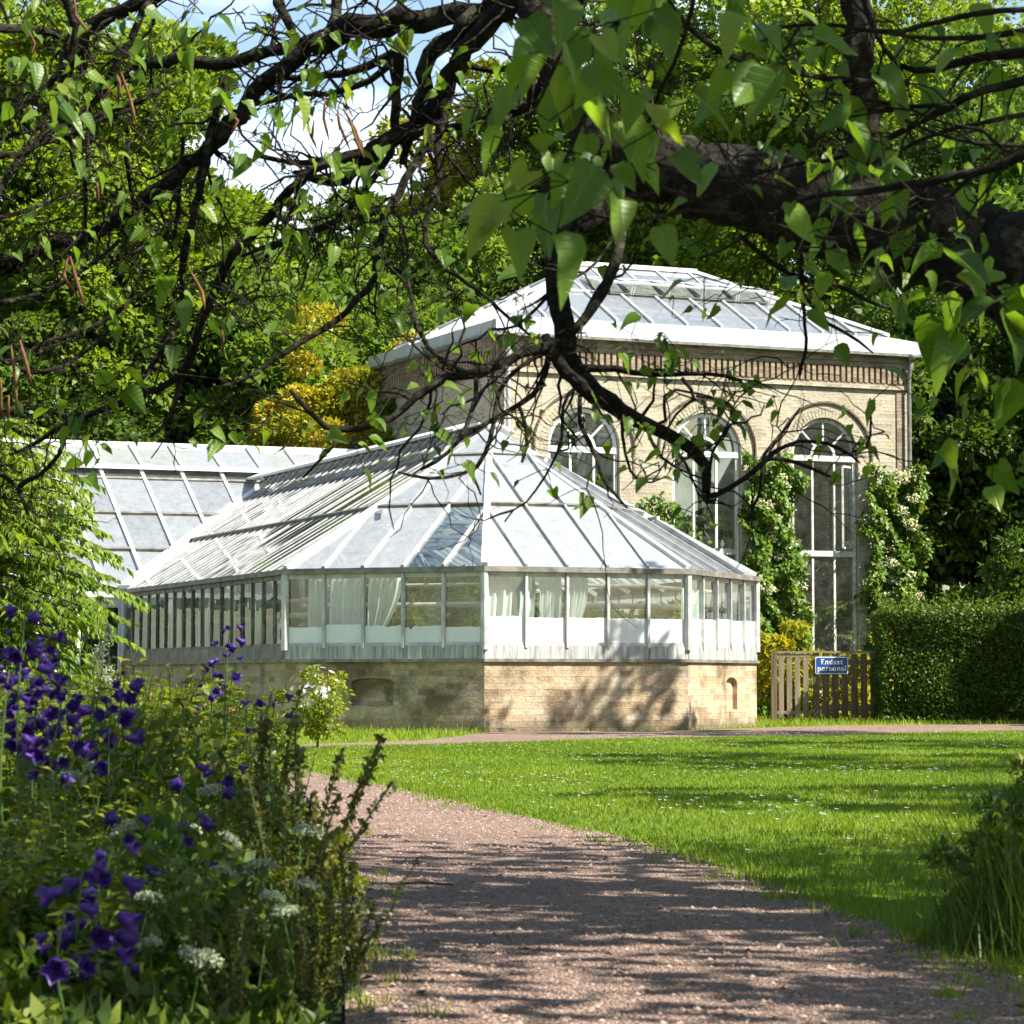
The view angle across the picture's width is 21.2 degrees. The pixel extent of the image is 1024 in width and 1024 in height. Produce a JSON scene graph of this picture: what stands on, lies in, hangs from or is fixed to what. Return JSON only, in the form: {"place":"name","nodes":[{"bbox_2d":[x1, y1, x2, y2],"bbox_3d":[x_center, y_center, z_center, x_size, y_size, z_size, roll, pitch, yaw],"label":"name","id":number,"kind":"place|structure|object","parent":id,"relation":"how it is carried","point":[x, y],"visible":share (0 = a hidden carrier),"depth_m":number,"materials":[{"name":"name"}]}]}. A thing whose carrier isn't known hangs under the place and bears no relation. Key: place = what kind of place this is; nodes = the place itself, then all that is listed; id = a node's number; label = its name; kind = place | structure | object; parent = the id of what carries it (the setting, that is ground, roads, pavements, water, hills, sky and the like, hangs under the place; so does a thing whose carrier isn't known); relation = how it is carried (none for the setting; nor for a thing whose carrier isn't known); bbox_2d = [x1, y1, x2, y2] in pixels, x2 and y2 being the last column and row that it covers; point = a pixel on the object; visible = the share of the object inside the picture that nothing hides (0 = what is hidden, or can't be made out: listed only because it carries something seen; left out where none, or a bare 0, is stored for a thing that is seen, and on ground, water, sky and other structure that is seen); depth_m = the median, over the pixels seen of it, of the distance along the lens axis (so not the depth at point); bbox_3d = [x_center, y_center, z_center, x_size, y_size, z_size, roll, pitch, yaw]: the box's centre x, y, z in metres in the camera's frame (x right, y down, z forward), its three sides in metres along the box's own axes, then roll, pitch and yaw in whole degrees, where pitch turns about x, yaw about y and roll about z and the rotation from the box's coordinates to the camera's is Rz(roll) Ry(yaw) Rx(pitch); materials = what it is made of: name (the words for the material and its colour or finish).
{"place":"outdoors","nodes":[
{"label":"outdoors","id":0,"kind":"place"},
{"bbox_2d":[0,0,1023,283],"label":"sky","id":1,"kind":"structure","parent":0,"point":[256,175],"materials":[{"name":"white"}]},
{"bbox_2d":[134,732,953,1023],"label":"ground","id":2,"kind":"structure","parent":0,"point":[339,1017],"depth_m":6.83,"materials":[{"name":"soil"}]},
{"bbox_2d":[0,667,38,946],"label":"bellflower","id":3,"kind":"object","parent":2,"relation":"on","point":[28,740],"visible":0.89,"depth_m":6.99,"materials":[{"name":"purple plant"}]},
{"bbox_2d":[0,598,56,866],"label":"bellflower","id":4,"kind":"object","parent":2,"relation":"on","point":[11,654],"visible":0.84,"depth_m":7.19,"materials":[{"name":"purple plant"}]},
{"bbox_2d":[0,820,62,1008],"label":"leafy herb","id":5,"kind":"object","parent":2,"relation":"on","point":[9,896],"visible":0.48,"depth_m":5.93,"materials":[{"name":"green plant"}]},
{"bbox_2d":[2,630,70,853],"bbox_3d":[-1.266,0.779,7.278,0.182,0.930,0.199,0,-3,0],"label":"bellflower","id":6,"kind":"object","parent":2,"relation":"on","point":[59,681],"visible":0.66,"depth_m":7.28,"materials":[{"name":"purple plant"}]},
{"bbox_2d":[0,688,74,866],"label":"leafy herb","id":7,"kind":"object","parent":2,"relation":"on","point":[5,816],"visible":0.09,"depth_m":8.53,"materials":[{"name":"green plant"}]},
{"bbox_2d":[0,654,96,855],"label":"leafy herb","id":8,"kind":"object","parent":2,"relation":"on","point":[20,702],"visible":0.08,"depth_m":9.96,"materials":[{"name":"green plant"}]},
{"bbox_2d":[0,782,105,875],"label":"leafy herb","id":9,"kind":"object","parent":2,"relation":"on","point":[29,810],"visible":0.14,"depth_m":7.24,"materials":[{"name":"green plant"}]},
{"bbox_2d":[16,688,90,838],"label":"bellflower","id":10,"kind":"object","parent":2,"relation":"on","point":[57,730],"visible":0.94,"depth_m":7.18,"materials":[{"name":"purple plant"}]},
{"bbox_2d":[11,902,99,1023],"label":"bellflower","id":11,"kind":"object","parent":2,"relation":"on","point":[52,970],"visible":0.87,"depth_m":5.32,"materials":[{"name":"purple plant"}]},
{"bbox_2d":[0,766,139,975],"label":"leafy herb","id":12,"kind":"object","parent":2,"relation":"on","point":[56,827],"visible":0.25,"depth_m":6.84,"materials":[{"name":"green plant"}]},
{"bbox_2d":[0,842,140,1014],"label":"leafy herb","id":13,"kind":"object","parent":2,"relation":"on","point":[48,922],"visible":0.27,"depth_m":5.93,"materials":[{"name":"green plant"}]},
{"bbox_2d":[0,417,150,697],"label":"weeping tree","id":14,"kind":"object","parent":2,"relation":"on","point":[19,537],"visible":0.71,"depth_m":29.70,"materials":[{"name":"green plant"}]},
{"bbox_2d":[34,858,118,1015],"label":"bellflower","id":15,"kind":"object","parent":2,"relation":"on","point":[48,895],"visible":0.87,"depth_m":5.42,"materials":[{"name":"purple plant"}]},
{"bbox_2d":[44,840,147,1015],"bbox_3d":[-0.826,0.895,5.469,0.196,0.480,0.204,0,-3,0],"label":"bellflower","id":16,"kind":"object","parent":2,"relation":"on","point":[127,938],"visible":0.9,"depth_m":5.47,"materials":[{"name":"purple plant"}]},
{"bbox_2d":[83,622,123,695],"bbox_3d":[-2.078,1.105,13.960,0.236,1.090,0.247,-3,-5,44],"label":"white plume","id":17,"kind":"object","parent":2,"relation":"on","point":[109,636],"visible":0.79,"depth_m":13.97,"materials":[{"name":"white plant"}]},
{"bbox_2d":[0,0,209,394],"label":"broadleaf tree","id":18,"kind":"object","parent":2,"relation":"on","point":[41,54],"visible":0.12,"depth_m":66.42,"materials":[{"name":"green plant"}]},
{"bbox_2d":[0,275,209,669],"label":"broadleaf tree","id":19,"kind":"object","parent":2,"relation":"on","point":[118,429],"visible":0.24,"depth_m":64.41,"materials":[{"name":"green plant"}]},
{"bbox_2d":[77,690,139,850],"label":"bellflower","id":20,"kind":"object","parent":2,"relation":"on","point":[124,721],"visible":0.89,"depth_m":7.78,"materials":[{"name":"purple plant"}]},
{"bbox_2d":[54,846,169,1012],"bbox_3d":[-0.867,0.946,5.947,0.263,0.435,0.286,1,-4,-11],"label":"leafy herb","id":21,"kind":"object","parent":2,"relation":"on","point":[122,897],"visible":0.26,"depth_m":5.96,"materials":[{"name":"green plant"}]},
{"bbox_2d":[16,654,214,853],"bbox_3d":[-1.242,0.887,8.641,0.584,0.881,0.629,0,-3,-2],"label":"leafy herb","id":22,"kind":"object","parent":2,"relation":"on","point":[106,687],"visible":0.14,"depth_m":8.64,"materials":[{"name":"green plant"}]},
{"bbox_2d":[86,672,146,823],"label":"bellflower","id":23,"kind":"object","parent":2,"relation":"on","point":[136,685],"visible":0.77,"depth_m":7.88,"materials":[{"name":"purple plant"}]},
{"bbox_2d":[40,644,207,832],"bbox_3d":[-1.260,0.885,8.874,0.551,0.912,0.601,0,-3,-1],"label":"leafy herb","id":24,"kind":"object","parent":2,"relation":"on","point":[68,731],"visible":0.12,"depth_m":8.93,"materials":[{"name":"green plant"}]},
{"bbox_2d":[103,809,164,1010],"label":"bellflower","id":25,"kind":"object","parent":2,"relation":"on","point":[111,817],"visible":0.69,"depth_m":6.18,"materials":[{"name":"purple plant"}]},
{"bbox_2d":[123,890,166,995],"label":"umbel flower","id":26,"kind":"object","parent":2,"relation":"on","point":[148,894],"visible":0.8,"depth_m":5.85,"materials":[{"name":"white plant"}]},
{"bbox_2d":[66,847,229,1012],"bbox_3d":[-0.811,0.958,6.089,0.365,0.428,0.278,0,-3,-3],"label":"leafy herb","id":27,"kind":"object","parent":2,"relation":"on","point":[164,951],"visible":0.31,"depth_m":6.08,"materials":[{"name":"green plant"}]},
{"bbox_2d":[0,15,302,679],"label":"broadleaf tree","id":28,"kind":"object","parent":2,"relation":"on","point":[243,197],"visible":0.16,"depth_m":66.27,"materials":[{"name":"green plant"}]},
{"bbox_2d":[0,688,342,1023],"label":"border foliage","id":29,"kind":"object","parent":2,"relation":"on","point":[20,989],"visible":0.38,"depth_m":6.21,"materials":[{"name":"green plant"}]},
{"bbox_2d":[108,674,249,716],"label":"rose bush","id":30,"kind":"object","parent":2,"relation":"on","point":[142,689],"visible":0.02,"depth_m":16.80,"materials":[{"name":"green plant"}]},
{"bbox_2d":[162,812,218,949],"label":"bellflower","id":31,"kind":"object","parent":2,"relation":"on","point":[189,840],"visible":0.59,"depth_m":6.48,"materials":[{"name":"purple plant"}]},
{"bbox_2d":[169,764,214,943],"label":"bellflower","id":32,"kind":"object","parent":2,"relation":"on","point":[177,787],"visible":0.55,"depth_m":7.22,"materials":[{"name":"purple plant"}]},
{"bbox_2d":[108,658,285,828],"bbox_3d":[-1.132,0.953,9.657,0.623,0.873,0.578,1,-4,-10],"label":"leafy herb","id":33,"kind":"object","parent":2,"relation":"on","point":[232,740],"visible":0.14,"depth_m":9.64,"materials":[{"name":"green plant"}]},
{"bbox_2d":[176,941,223,1013],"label":"umbel flower","id":34,"kind":"object","parent":2,"relation":"on","point":[207,956],"visible":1,"depth_m":5.55,"materials":[{"name":"white plant"}]},
{"bbox_2d":[154,878,265,1010],"bbox_3d":[-0.614,0.960,5.724,0.227,0.380,0.262,2,-4,-27],"label":"dock spike","id":35,"kind":"object","parent":2,"relation":"on","point":[233,983],"visible":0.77,"depth_m":5.72,"materials":[{"name":"green plant"}]},
{"bbox_2d":[158,849,275,1005],"bbox_3d":[-0.728,1.004,6.554,0.280,0.393,0.260,-2,-4,33],"label":"leafy herb","id":36,"kind":"object","parent":2,"relation":"on","point":[223,905],"visible":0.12,"depth_m":6.54,"materials":[{"name":"green plant"}]},
{"bbox_2d":[188,764,248,936],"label":"bellflower","id":37,"kind":"object","parent":2,"relation":"on","point":[228,784],"visible":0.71,"depth_m":7.38,"materials":[{"name":"purple plant"}]},
{"bbox_2d":[70,232,376,648],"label":"broadleaf tree","id":38,"kind":"object","parent":2,"relation":"on","point":[328,351],"visible":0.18,"depth_m":66.02,"materials":[{"name":"green plant"}]},
{"bbox_2d":[0,438,456,704],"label":"glasshouse wing","id":39,"kind":"structure","parent":2,"relation":"on","point":[155,505],"depth_m":56.49,"materials":[{"name":"glass"}]},
{"bbox_2d":[207,622,249,769],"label":"bellflower","id":40,"kind":"object","parent":2,"relation":"on","point":[236,676],"visible":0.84,"depth_m":10.99,"materials":[{"name":"purple plant"}]},
{"bbox_2d":[160,682,305,858],"bbox_3d":[-0.879,0.937,8.715,0.472,0.791,0.546,1,-4,-14],"label":"dock spike","id":41,"kind":"object","parent":2,"relation":"on","point":[262,730],"visible":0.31,"depth_m":8.76,"materials":[{"name":"green plant"}]},
{"bbox_2d":[181,680,284,804],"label":"leafy herb","id":42,"kind":"object","parent":2,"relation":"on","point":[242,730],"visible":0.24,"depth_m":13.27,"materials":[{"name":"green plant"}]},
{"bbox_2d":[189,728,277,844],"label":"leafy herb","id":43,"kind":"object","parent":2,"relation":"on","point":[238,761],"visible":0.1,"depth_m":9.60,"materials":[{"name":"green plant"}]},
{"bbox_2d":[180,686,310,782],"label":"shrub","id":44,"kind":"object","parent":2,"relation":"on","point":[281,742],"visible":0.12,"depth_m":15.35,"materials":[{"name":"green plant"}]},
{"bbox_2d":[213,912,298,1013],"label":"leafy herb","id":45,"kind":"object","parent":2,"relation":"on","point":[254,970],"visible":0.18,"depth_m":6.20,"materials":[{"name":"green plant"}]},
{"bbox_2d":[241,856,282,972],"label":"umbel flower","id":46,"kind":"object","parent":2,"relation":"on","point":[259,863],"visible":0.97,"depth_m":6.26,"materials":[{"name":"white plant"}]},
{"bbox_2d":[246,693,293,835],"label":"bellflower","id":47,"kind":"object","parent":2,"relation":"on","point":[259,703],"visible":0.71,"depth_m":10.18,"materials":[{"name":"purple plant"}]},
{"bbox_2d":[264,903,301,995],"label":"umbel flower","id":48,"kind":"object","parent":2,"relation":"on","point":[283,910],"visible":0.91,"depth_m":5.96,"materials":[{"name":"white plant"}]},
{"bbox_2d":[244,381,352,447],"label":"golden shrub","id":49,"kind":"object","parent":2,"relation":"on","point":[274,406],"visible":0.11,"depth_m":62.44,"materials":[{"name":"yellow plant"}]},
{"bbox_2d":[214,717,386,906],"bbox_3d":[-0.568,0.909,7.483,0.480,0.696,0.416,0,-3,1],"label":"dock spike","id":50,"kind":"object","parent":2,"relation":"on","point":[296,794],"visible":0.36,"depth_m":7.54,"materials":[{"name":"green plant"}]},
{"bbox_2d":[288,821,324,905],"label":"umbel flower","id":51,"kind":"object","parent":2,"relation":"on","point":[308,829],"visible":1,"depth_m":6.76,"materials":[{"name":"white plant"}]},
{"bbox_2d":[223,771,396,950],"bbox_3d":[-0.514,0.941,6.954,0.340,0.569,0.393,-1,-4,17],"label":"dock spike","id":52,"kind":"object","parent":2,"relation":"on","point":[317,858],"visible":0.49,"depth_m":6.97,"materials":[{"name":"green plant"}]},
{"bbox_2d":[253,885,372,1017],"bbox_3d":[-0.433,0.988,5.916,0.240,0.348,0.208,1,-4,-11],"label":"dock spike","id":53,"kind":"object","parent":2,"relation":"on","point":[306,999],"visible":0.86,"depth_m":5.94,"materials":[{"name":"green plant"}]},
{"bbox_2d":[242,862,386,1023],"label":"dock spike","id":54,"kind":"object","parent":2,"relation":"on","point":[314,933],"visible":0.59,"depth_m":6.35,"materials":[{"name":"green plant"}]},
{"bbox_2d":[269,827,369,965],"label":"yellow flower clump","id":55,"kind":"object","parent":2,"relation":"on","point":[345,839],"visible":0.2,"depth_m":7.33,"materials":[{"name":"green plant"}]},
{"bbox_2d":[245,301,428,448],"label":"golden shrub","id":56,"kind":"object","parent":2,"relation":"on","point":[354,374],"visible":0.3,"depth_m":62.28,"materials":[{"name":"yellow plant"}]},
{"bbox_2d":[252,185,462,446],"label":"broadleaf tree","id":57,"kind":"object","parent":2,"relation":"on","point":[379,343],"visible":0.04,"depth_m":72.05,"materials":[{"name":"green plant"}]},
{"bbox_2d":[343,210,511,338],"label":"broadleaf tree","id":58,"kind":"object","parent":2,"relation":"on","point":[493,245],"visible":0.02,"depth_m":79.48,"materials":[{"name":"green plant"}]},
{"bbox_2d":[118,422,760,731],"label":"conservatory","id":59,"kind":"object","parent":2,"relation":"on","point":[550,668],"visible":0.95,"depth_m":42.86,"materials":[{"name":"white glass"}]},
{"bbox_2d":[159,591,224,646],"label":"leafy pot plant","id":60,"kind":"object","parent":59,"relation":"on","point":[187,637],"visible":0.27,"depth_m":50.26,"materials":[{"name":"green plant"}]},
{"bbox_2d":[236,607,289,644],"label":"leafy pot plant","id":61,"kind":"object","parent":59,"relation":"on","point":[268,630],"visible":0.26,"depth_m":46.37,"materials":[{"name":"green plant"}]},
{"bbox_2d":[387,608,430,628],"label":"leafy pot plant","id":62,"kind":"object","parent":59,"relation":"on","point":[414,617],"visible":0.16,"depth_m":44.80,"materials":[{"name":"green plant"}]},
{"bbox_2d":[410,577,479,626],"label":"potted palm","id":63,"kind":"object","parent":59,"relation":"on","point":[457,580],"visible":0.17,"depth_m":46.51,"materials":[{"name":"plant"}]},
{"bbox_2d":[431,591,535,626],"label":"potted palm","id":64,"kind":"object","parent":59,"relation":"on","point":[460,598],"visible":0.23,"depth_m":43.33,"materials":[{"name":"plant"}]},
{"bbox_2d":[367,56,604,311],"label":"broadleaf tree","id":65,"kind":"object","parent":2,"relation":"on","point":[417,198],"visible":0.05,"depth_m":93.50,"materials":[{"name":"green plant"}]},
{"bbox_2d":[447,0,742,315],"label":"broadleaf tree","id":66,"kind":"object","parent":2,"relation":"on","point":[538,165],"visible":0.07,"depth_m":90.08,"materials":[{"name":"green plant"}]},
{"bbox_2d":[367,261,921,716],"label":"palm house","id":67,"kind":"structure","parent":2,"relation":"on","point":[735,327],"depth_m":59.16,"materials":[{"name":"yellow brick"}]},
{"bbox_2d":[548,409,617,492],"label":"window","id":68,"kind":"structure","parent":67,"relation":"in","point":[614,450],"depth_m":56.98,"materials":[{"name":"white paint"}]},
{"bbox_2d":[628,491,712,582],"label":"climbing hydrangea","id":69,"kind":"object","parent":67,"relation":"attached to","point":[658,511],"visible":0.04,"depth_m":57.07,"materials":[{"name":"green plant"}]},
{"bbox_2d":[675,506,731,541],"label":"spiky palm","id":70,"kind":"object","parent":67,"relation":"on","point":[686,522],"visible":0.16,"depth_m":59.10,"materials":[{"name":"plant"}]},
{"bbox_2d":[673,414,738,562],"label":"window","id":71,"kind":"structure","parent":67,"relation":"in","point":[735,454],"depth_m":58.12,"materials":[{"name":"white paint"}]},
{"bbox_2d":[737,450,817,715],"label":"climbing hydrangea","id":72,"kind":"object","parent":67,"relation":"attached to","point":[786,560],"visible":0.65,"depth_m":58.06,"materials":[{"name":"green plant"}]},
{"bbox_2d":[792,419,856,697],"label":"window","id":73,"kind":"structure","parent":67,"relation":"in","point":[833,458],"depth_m":59.21,"materials":[{"name":"white paint"}]},
{"bbox_2d":[800,601,869,682],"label":"spiky palm","id":74,"kind":"object","parent":67,"relation":"on","point":[837,613],"visible":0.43,"depth_m":59.55,"materials":[{"name":"plant"}]},
{"bbox_2d":[853,462,934,713],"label":"climbing hydrangea","id":75,"kind":"object","parent":67,"relation":"attached to","point":[881,500],"visible":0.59,"depth_m":59.30,"materials":[{"name":"green plant"}]},
{"bbox_2d":[560,0,892,319],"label":"broadleaf tree","id":76,"kind":"object","parent":2,"relation":"on","point":[709,14],"visible":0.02,"depth_m":89.58,"materials":[{"name":"green plant"}]},
{"bbox_2d":[627,0,1023,353],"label":"broadleaf tree","id":77,"kind":"object","parent":2,"relation":"on","point":[735,258],"visible":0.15,"depth_m":82.65,"materials":[{"name":"green plant"}]},
{"bbox_2d":[797,285,1023,627],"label":"broadleaf tree","id":78,"kind":"object","parent":2,"relation":"on","point":[957,548],"visible":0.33,"depth_m":62.25,"materials":[{"name":"green plant"}]},
{"bbox_2d":[829,20,1023,434],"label":"broadleaf tree","id":79,"kind":"object","parent":2,"relation":"on","point":[1010,176],"visible":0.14,"depth_m":69.09,"materials":[{"name":"green plant"}]},
{"bbox_2d":[266,729,1023,980],"bbox_3d":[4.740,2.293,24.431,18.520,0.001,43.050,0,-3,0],"label":"lawn","id":80,"kind":"structure","parent":0,"point":[785,848],"depth_m":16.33,"materials":[{"name":"green plant"}]},
{"bbox_2d":[273,665,355,747],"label":"shrub","id":81,"kind":"object","parent":80,"relation":"on","point":[320,720],"visible":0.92,"depth_m":31.28,"materials":[{"name":"green plant"}]},
{"bbox_2d":[0,0,1023,627],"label":"catalpa tree","id":82,"kind":"object","parent":80,"relation":"on","point":[858,200],"visible":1,"depth_m":9.46,"materials":[{"name":"green plant"}]},
{"bbox_2d":[309,727,1020,867],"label":"lawn daisies","id":83,"kind":"object","parent":80,"relation":"on","point":[727,768],"visible":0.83,"depth_m":22.19,"materials":[{"name":"white plant"}]},
{"bbox_2d":[835,753,1023,966],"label":"shaded grass clump","id":84,"kind":"object","parent":80,"relation":"on","point":[992,904],"visible":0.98,"depth_m":8.04,"materials":[{"name":"green plant"}]},
{"bbox_2d":[981,753,1023,868],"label":"shaded shrub","id":85,"kind":"object","parent":80,"relation":"on","point":[1018,762],"visible":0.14,"depth_m":10.52,"materials":[{"name":"green plant"}]},
{"bbox_2d":[984,64,1023,210],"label":"broadleaf tree","id":86,"kind":"object","parent":80,"relation":"on","point":[1005,197],"visible":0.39,"depth_m":37.73,"materials":[{"name":"green plant"}]},
{"bbox_2d":[274,710,1023,744],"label":"lawn verge","id":87,"kind":"structure","parent":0,"point":[361,741],"depth_m":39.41,"materials":[{"name":"green plant"}]},
{"bbox_2d":[757,618,831,718],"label":"yellow shrub","id":88,"kind":"object","parent":87,"relation":"on","point":[773,642],"visible":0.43,"depth_m":52.54,"materials":[{"name":"yellow leaves"}]},
{"bbox_2d":[771,651,876,720],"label":"wooden gate","id":89,"kind":"structure","parent":87,"relation":"on","point":[825,665],"depth_m":50.88,"materials":[{"name":"brown wood"}]},
{"bbox_2d":[793,647,869,719],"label":"yellow shrub","id":90,"kind":"object","parent":87,"relation":"on","point":[840,692],"visible":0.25,"depth_m":53.22,"materials":[{"name":"yellow leaves"}]},
{"bbox_2d":[868,587,1023,722],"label":"clipped hedge","id":91,"kind":"object","parent":87,"relation":"on","point":[946,671],"visible":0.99,"depth_m":49.57,"materials":[{"name":"green plant"}]},
{"bbox_2d":[920,524,1023,628],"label":"leafy bush","id":92,"kind":"object","parent":87,"relation":"on","point":[1007,567],"visible":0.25,"depth_m":56.47,"materials":[{"name":"green plant"}]},
{"bbox_2d":[279,768,1023,1023],"bbox_3d":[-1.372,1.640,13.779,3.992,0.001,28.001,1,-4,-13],"label":"gravel path","id":93,"kind":"structure","parent":0,"point":[813,992],"depth_m":8.37,"materials":[{"name":"gravel"}]},
{"bbox_2d":[311,844,422,999],"bbox_3d":[-0.388,1.025,6.893,0.271,0.392,0.234,-2,-4,32],"label":"dock spike","id":94,"kind":"object","parent":93,"relation":"on","point":[353,948],"visible":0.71,"depth_m":6.86,"materials":[{"name":"green plant"}]},
{"bbox_2d":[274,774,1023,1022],"bbox_3d":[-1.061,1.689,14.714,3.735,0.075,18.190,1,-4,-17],"label":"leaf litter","id":95,"kind":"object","parent":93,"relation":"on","point":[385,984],"visible":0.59,"depth_m":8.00,"materials":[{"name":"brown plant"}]},
{"bbox_2d":[301,769,1023,1021],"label":"path weeds","id":96,"kind":"object","parent":93,"relation":"on","point":[851,932],"visible":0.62,"depth_m":7.83,"materials":[{"name":"green plant"}]},
{"bbox_2d":[285,724,1023,746],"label":"cross path","id":97,"kind":"structure","parent":0,"point":[516,736],"depth_m":40.61,"materials":[{"name":"beige gravel"}]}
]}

